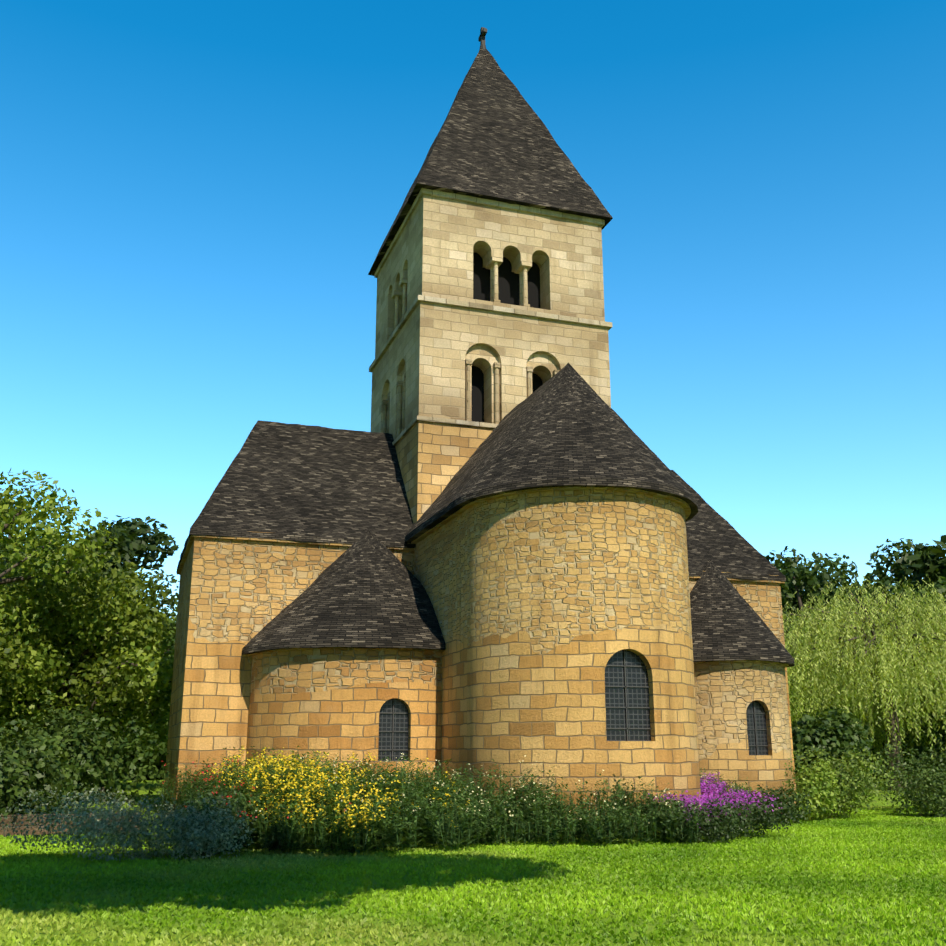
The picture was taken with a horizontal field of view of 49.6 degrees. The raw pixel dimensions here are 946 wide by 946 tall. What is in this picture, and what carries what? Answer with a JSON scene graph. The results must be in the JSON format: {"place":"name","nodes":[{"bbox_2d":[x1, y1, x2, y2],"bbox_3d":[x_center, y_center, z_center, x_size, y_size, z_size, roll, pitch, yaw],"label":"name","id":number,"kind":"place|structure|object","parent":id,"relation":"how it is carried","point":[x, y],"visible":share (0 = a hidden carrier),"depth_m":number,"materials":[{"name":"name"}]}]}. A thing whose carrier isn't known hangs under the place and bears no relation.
{"place":"outdoors","nodes":[
{"label":"outdoors","id":0,"kind":"place"},
{"bbox_2d":[0,469,135,744],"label":"tree","id":1,"kind":"object","parent":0,"point":[49,586],"depth_m":29.16,"materials":[{"name":"green plant"}]},
{"bbox_2d":[382,256,559,436],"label":"columns","id":2,"kind":"structure","parent":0,"point":[494,263],"depth_m":31.06,"materials":[{"name":"beige stone"}]},
{"bbox_2d":[0,769,945,945],"bbox_3d":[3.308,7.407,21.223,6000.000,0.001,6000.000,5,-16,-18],"label":"lawn","id":3,"kind":"structure","parent":0,"point":[634,934],"depth_m":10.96,"materials":[{"name":"green plant"}]},
{"bbox_2d":[0,752,13,809],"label":"hedge","id":4,"kind":"object","parent":3,"relation":"on","point":[5,775],"visible":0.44,"depth_m":20.54,"materials":[{"name":"green plant"}]},
{"bbox_2d":[0,728,80,820],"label":"hedge","id":5,"kind":"object","parent":3,"relation":"on","point":[27,767],"visible":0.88,"depth_m":21.43,"materials":[{"name":"green plant"}]},
{"bbox_2d":[0,700,93,813],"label":"hedge","id":6,"kind":"object","parent":3,"relation":"on","point":[42,733],"visible":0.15,"depth_m":25.10,"materials":[{"name":"green plant"}]},
{"bbox_2d":[0,515,107,667],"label":"tree leaves","id":7,"kind":"object","parent":3,"relation":"on","point":[2,547],"depth_m":39.71,"materials":[{"name":"green plant"}]},
{"bbox_2d":[0,813,140,836],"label":"garden wall","id":8,"kind":"structure","parent":3,"relation":"on","point":[9,831],"depth_m":19.81,"materials":[{"name":"stone"}]},
{"bbox_2d":[0,558,174,755],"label":"tree","id":9,"kind":"object","parent":3,"relation":"on","point":[126,625],"depth_m":31.24,"materials":[{"name":"green plant"}]},
{"bbox_2d":[21,704,168,813],"bbox_3d":[-9.994,7.329,26.076,4.232,2.798,3.193,-11,-18,34],"label":"hedge","id":10,"kind":"object","parent":3,"relation":"on","point":[90,766],"visible":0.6,"depth_m":25.44,"materials":[{"name":"green plant"}]},
{"bbox_2d":[18,563,179,790],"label":"tree","id":11,"kind":"object","parent":3,"relation":"on","point":[172,602],"depth_m":42.53,"materials":[{"name":"green plant"}]},
{"bbox_2d":[89,740,139,778],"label":"hedge","id":12,"kind":"object","parent":3,"relation":"on","point":[122,762],"depth_m":57.15,"materials":[{"name":"green plant"}]},
{"bbox_2d":[85,707,147,800],"bbox_3d":[-14.286,9.120,36.228,5.306,4.610,8.029,5,-16,-18],"label":"hedge","id":13,"kind":"object","parent":3,"relation":"on","point":[120,776],"visible":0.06,"depth_m":34.82,"materials":[{"name":"green plant"}]},
{"bbox_2d":[0,786,247,860],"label":"grey shrub","id":14,"kind":"object","parent":3,"relation":"on","point":[92,823],"visible":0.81,"depth_m":15.41,"materials":[{"name":"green plant"}]},
{"bbox_2d":[117,736,166,779],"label":"hedge","id":15,"kind":"object","parent":3,"relation":"on","point":[162,760],"visible":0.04,"depth_m":56.21,"materials":[{"name":"green plant"}]},
{"bbox_2d":[127,724,167,777],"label":"hedge","id":16,"kind":"object","parent":3,"relation":"on","point":[158,759],"depth_m":54.72,"materials":[{"name":"green plant"}]},
{"bbox_2d":[150,806,254,860],"bbox_3d":[-4.176,5.470,15.553,1.338,0.790,1.476,-11,-18,34],"label":"grey shrub","id":17,"kind":"object","parent":3,"relation":"on","point":[219,843],"visible":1,"depth_m":15.35,"materials":[{"name":"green plant"}]},
{"bbox_2d":[171,784,260,857],"bbox_3d":[-4.216,5.591,16.514,1.118,1.075,2.171,-4,-16,15],"label":"shrub","id":18,"kind":"object","parent":3,"relation":"on","point":[211,806],"visible":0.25,"depth_m":16.59,"materials":[{"name":"green plant"}]},
{"bbox_2d":[157,756,350,853],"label":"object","id":19,"kind":"object","parent":3,"relation":"on","point":[201,783],"visible":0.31,"depth_m":18.96,"materials":[{"name":"green plant"}]},
{"bbox_2d":[163,537,414,813],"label":"transept wall","id":20,"kind":"structure","parent":3,"relation":"on","point":[235,597],"depth_m":25.72,"materials":[{"name":"stone"}]},
{"bbox_2d":[177,531,415,574],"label":"cornice","id":21,"kind":"structure","parent":20,"relation":"on","point":[188,547],"depth_m":26.69,"materials":[{"name":"stone"}]},
{"bbox_2d":[176,420,415,572],"bbox_3d":[-5.055,0.582,30.155,6.520,4.215,6.292,5,-16,-18],"label":"roof","id":22,"kind":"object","parent":21,"relation":"on","point":[298,482],"visible":0.54,"depth_m":28.34,"materials":[{"name":"grey stone"}]},
{"bbox_2d":[200,746,472,854],"bbox_3d":[-2.906,6.327,20.467,5.137,1.690,9.782,5,-16,-18],"label":"goldenrod","id":23,"kind":"object","parent":3,"relation":"on","point":[301,779],"visible":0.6,"depth_m":17.74,"materials":[{"name":"yellow plant"}]},
{"bbox_2d":[245,649,441,788],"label":"apse wall","id":24,"kind":"structure","parent":3,"relation":"on","point":[331,701],"depth_m":23.70,"materials":[{"name":"stone"}]},
{"bbox_2d":[247,647,443,655],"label":"cornice","id":25,"kind":"structure","parent":24,"relation":"on","point":[435,650],"depth_m":23.92,"materials":[{"name":"stone"}]},
{"bbox_2d":[242,530,445,654],"bbox_3d":[-2.280,2.783,25.511,6.308,3.433,3.162,5,-16,-18],"label":"apse roof","id":26,"kind":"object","parent":25,"relation":"on","point":[367,589],"visible":0.77,"depth_m":24.79,"materials":[{"name":"grey stone"}]},
{"bbox_2d":[378,699,408,760],"bbox_3d":[-1.855,5.925,23.640,0.760,1.400,0.001,5,-16,-18],"label":"window pane","id":27,"kind":"object","parent":24,"relation":"in","point":[401,723],"visible":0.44,"depth_m":23.64,"materials":[{"name":"grey glass"}]},
{"bbox_2d":[378,698,408,759],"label":"window bars","id":28,"kind":"object","parent":24,"relation":"attached to","point":[392,731],"visible":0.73,"depth_m":23.62,"materials":[{"name":"black metal"}]},
{"bbox_2d":[395,421,493,523],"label":"tower base wall","id":29,"kind":"structure","parent":3,"relation":"on","point":[433,457],"depth_m":28.70,"materials":[{"name":"beige stone"}]},
{"bbox_2d":[205,746,790,854],"bbox_3d":[1.182,6.729,21.944,13.481,1.684,10.010,5,-16,-18],"label":"flower bed","id":30,"kind":"object","parent":3,"relation":"on","point":[494,818],"visible":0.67,"depth_m":18.27,"materials":[{"name":"green plant"}]},
{"bbox_2d":[414,490,700,834],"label":"apse wall","id":31,"kind":"structure","parent":3,"relation":"on","point":[547,605],"depth_m":21.61,"materials":[{"name":"beige stone"}]},
{"bbox_2d":[411,487,690,543],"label":"apse cornice","id":32,"kind":"structure","parent":31,"relation":"attached to","point":[684,505],"depth_m":22.44,"materials":[{"name":"beige stone"}]},
{"bbox_2d":[405,362,697,541],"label":"apse roof","id":33,"kind":"structure","parent":31,"relation":"on","point":[566,425],"depth_m":23.14,"materials":[{"name":"grey stone"}]},
{"bbox_2d":[605,649,650,740],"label":"window bars","id":34,"kind":"object","parent":31,"relation":"attached to","point":[626,707],"visible":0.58,"depth_m":21.11,"materials":[{"name":"metal"}]},
{"bbox_2d":[605,650,650,740],"bbox_3d":[3.143,4.582,21.136,1.100,1.850,0.001,5,-16,-18],"label":"arched window","id":35,"kind":"structure","parent":31,"relation":"in","point":[636,697],"depth_m":21.13,"materials":[{"name":"grey glass"}]},
{"bbox_2d":[644,796,755,843],"bbox_3d":[4.220,6.247,18.502,2.359,0.835,1.320,5,-16,-18],"label":"shrub","id":36,"kind":"object","parent":3,"relation":"on","point":[718,827],"visible":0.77,"depth_m":18.24,"materials":[{"name":"green plant"}]},
{"bbox_2d":[653,772,780,840],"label":"purple flowers","id":37,"kind":"object","parent":3,"relation":"on","point":[708,796],"visible":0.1,"depth_m":21.96,"materials":[{"name":"purple plant"}]},
{"bbox_2d":[689,578,796,803],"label":"transept wall","id":38,"kind":"structure","parent":3,"relation":"on","point":[763,600],"depth_m":30.80,"materials":[{"name":"stone"}]},
{"bbox_2d":[689,571,784,583],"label":"transept cornice","id":39,"kind":"structure","parent":38,"relation":"on","point":[765,581],"depth_m":30.85,"materials":[{"name":"stone"}]},
{"bbox_2d":[671,470,785,581],"bbox_3d":[5.599,1.818,33.577,6.188,4.206,6.289,5,-16,-18],"label":"transept roof","id":40,"kind":"object","parent":39,"relation":"on","point":[721,543],"visible":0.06,"depth_m":31.48,"materials":[{"name":"grey stone"}]},
{"bbox_2d":[694,662,794,803],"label":"apse wall","id":41,"kind":"structure","parent":3,"relation":"on","point":[727,694],"depth_m":27.73,"materials":[{"name":"stone"}]},
{"bbox_2d":[694,660,788,666],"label":"cornice","id":42,"kind":"structure","parent":41,"relation":"on","point":[786,665],"depth_m":27.96,"materials":[{"name":"stone"}]},
{"bbox_2d":[690,560,794,667],"bbox_3d":[7.455,3.857,29.210,4.322,3.175,2.151,5,-16,-18],"label":"roof","id":43,"kind":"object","parent":42,"relation":"on","point":[728,623],"visible":0.69,"depth_m":28.71,"materials":[{"name":"grey stone"}]},
{"bbox_2d":[746,701,767,754],"bbox_3d":[7.658,6.921,27.819,0.740,1.450,0.001,5,-16,-18],"label":"arched window","id":44,"kind":"structure","parent":41,"relation":"in","point":[760,719],"depth_m":27.83,"materials":[{"name":"grey glass"}]},
{"bbox_2d":[746,701,768,754],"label":"window bars","id":45,"kind":"object","parent":41,"relation":"attached to","point":[755,729],"visible":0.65,"depth_m":27.78,"materials":[{"name":"black metal"}]},
{"bbox_2d":[706,794,798,836],"bbox_3d":[5.287,6.549,19.602,1.806,0.820,1.203,-7,-17,25],"label":"shrub","id":46,"kind":"object","parent":3,"relation":"on","point":[759,814],"visible":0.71,"depth_m":19.34,"materials":[{"name":"green plant"}]},
{"bbox_2d":[750,784,812,823],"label":"shrub","id":47,"kind":"object","parent":3,"relation":"on","point":[791,798],"visible":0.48,"depth_m":22.93,"materials":[{"name":"green plant"}]},
{"bbox_2d":[793,758,839,820],"bbox_3d":[8.064,7.388,23.829,0.881,1.446,1.386,-13,-20,40],"label":"shrub","id":48,"kind":"object","parent":3,"relation":"on","point":[821,798],"visible":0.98,"depth_m":23.70,"materials":[{"name":"green plant"}]},
{"bbox_2d":[790,686,868,743],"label":"hedge","id":49,"kind":"object","parent":3,"relation":"on","point":[822,708],"depth_m":50.26,"materials":[{"name":"green plant"}]},
{"bbox_2d":[785,567,874,643],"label":"tree","id":50,"kind":"object","parent":3,"relation":"on","point":[798,597],"depth_m":57.06,"materials":[{"name":"green plant"}]},
{"bbox_2d":[765,546,912,686],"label":"tree leaves","id":51,"kind":"object","parent":50,"relation":"on","point":[806,577],"visible":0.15,"depth_m":57.46,"materials":[{"name":"green plant"}]},
{"bbox_2d":[791,706,874,796],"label":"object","id":52,"kind":"object","parent":3,"relation":"on","point":[838,733],"visible":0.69,"depth_m":33.50,"materials":[{"name":"green plant"}]},
{"bbox_2d":[782,746,896,818],"bbox_3d":[8.828,7.467,24.693,2.782,1.723,2.002,-4,-16,14],"label":"shrub","id":53,"kind":"object","parent":3,"relation":"on","point":[844,776],"visible":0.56,"depth_m":24.49,"materials":[{"name":"green plant"}]},
{"bbox_2d":[781,580,903,628],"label":"tree leaves","id":54,"kind":"object","parent":3,"relation":"on","point":[849,594],"depth_m":62.11,"materials":[{"name":"green plant"}]},
{"bbox_2d":[792,689,914,780],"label":"hedge","id":55,"kind":"object","parent":3,"relation":"on","point":[869,734],"depth_m":54.04,"materials":[{"name":"green plant"}]},
{"bbox_2d":[841,685,925,778],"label":"tree","id":56,"kind":"object","parent":3,"relation":"on","point":[872,760],"visible":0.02,"depth_m":54.84,"materials":[{"name":"green plant"}]},
{"bbox_2d":[864,567,908,592],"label":"tree leaves","id":57,"kind":"object","parent":3,"relation":"on","point":[870,576],"depth_m":78.69,"materials":[{"name":"green plant"}]},
{"bbox_2d":[866,742,945,809],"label":"shrub","id":58,"kind":"object","parent":3,"relation":"on","point":[910,760],"visible":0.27,"depth_m":27.27,"materials":[{"name":"green plant"}]},
{"bbox_2d":[872,692,942,776],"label":"hedge","id":59,"kind":"object","parent":3,"relation":"on","point":[916,747],"visible":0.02,"depth_m":54.30,"materials":[{"name":"green plant"}]},
{"bbox_2d":[871,688,945,777],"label":"hedge","id":60,"kind":"object","parent":3,"relation":"on","point":[923,746],"visible":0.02,"depth_m":53.42,"materials":[{"name":"green plant"}]},
{"bbox_2d":[880,535,945,613],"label":"tree leaves","id":61,"kind":"object","parent":3,"relation":"on","point":[924,558],"visible":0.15,"depth_m":64.05,"materials":[{"name":"green plant"}]},
{"bbox_2d":[885,758,945,817],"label":"shrub","id":62,"kind":"object","parent":3,"relation":"on","point":[927,800],"visible":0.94,"depth_m":24.99,"materials":[{"name":"green plant"}]},
{"bbox_2d":[899,679,945,768],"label":"hedge","id":63,"kind":"object","parent":3,"relation":"on","point":[937,736],"visible":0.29,"depth_m":46.52,"materials":[{"name":"green plant"}]},
{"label":"tree trunk","id":64,"kind":"object","parent":3,"relation":"on","visible":0},
{"bbox_2d":[865,538,945,589],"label":"tree leaves","id":65,"kind":"object","parent":64,"relation":"attached to","point":[895,569],"visible":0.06,"depth_m":65.93,"materials":[{"name":"green plant"}]},
{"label":"tree trunk","id":66,"kind":"object","parent":3,"relation":"on","visible":0},
{"bbox_2d":[886,576,945,694],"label":"tree leaves","id":67,"kind":"object","parent":66,"relation":"on","point":[941,589],"visible":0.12,"depth_m":53.39,"materials":[{"name":"green plant"}]},
{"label":"tree trunk","id":68,"kind":"object","parent":3,"relation":"on","visible":0},
{"bbox_2d":[0,493,178,630],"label":"tree","id":69,"kind":"object","parent":68,"relation":"on","point":[129,541],"visible":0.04,"depth_m":58.02,"materials":[{"name":"green plant"}]},
{"bbox_2d":[0,0,945,619],"label":"sky","id":70,"kind":"structure","parent":0,"point":[200,199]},
{"bbox_2d":[375,194,604,357],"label":"tower wall","id":71,"kind":"structure","parent":0,"point":[440,241],"depth_m":31.36,"materials":[{"name":"beige stone"}]},
{"bbox_2d":[368,47,612,275],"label":"tower roof","id":72,"kind":"structure","parent":71,"relation":"on","point":[494,140],"depth_m":32.64,"materials":[{"name":"grey stone"}]},
{"bbox_2d":[478,27,486,50],"bbox_3d":[0.350,-15.325,36.349,0.320,1.070,0.560,5,-16,-18],"label":"finial","id":73,"kind":"object","parent":72,"relation":"on","point":[483,33],"visible":0.62,"depth_m":36.27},
{"bbox_2d":[369,188,612,445],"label":"cornices","id":74,"kind":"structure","parent":71,"relation":"attached to","point":[464,304],"depth_m":30.95,"materials":[{"name":"beige stone"}]},
{"bbox_2d":[371,301,610,439],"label":"tower wall","id":75,"kind":"structure","parent":0,"point":[431,348],"depth_m":30.14,"materials":[{"name":"beige stone"}]},
{"bbox_2d":[472,252,542,421],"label":"belfry openings","id":76,"kind":"object","parent":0,"point":[508,286],"depth_m":31.54,"materials":[{"name":"black"}]},
{"bbox_2d":[782,574,945,790],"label":"willow","id":77,"kind":"object","parent":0,"point":[838,687],"depth_m":39.94,"materials":[{"name":"green plant"}]}
]}

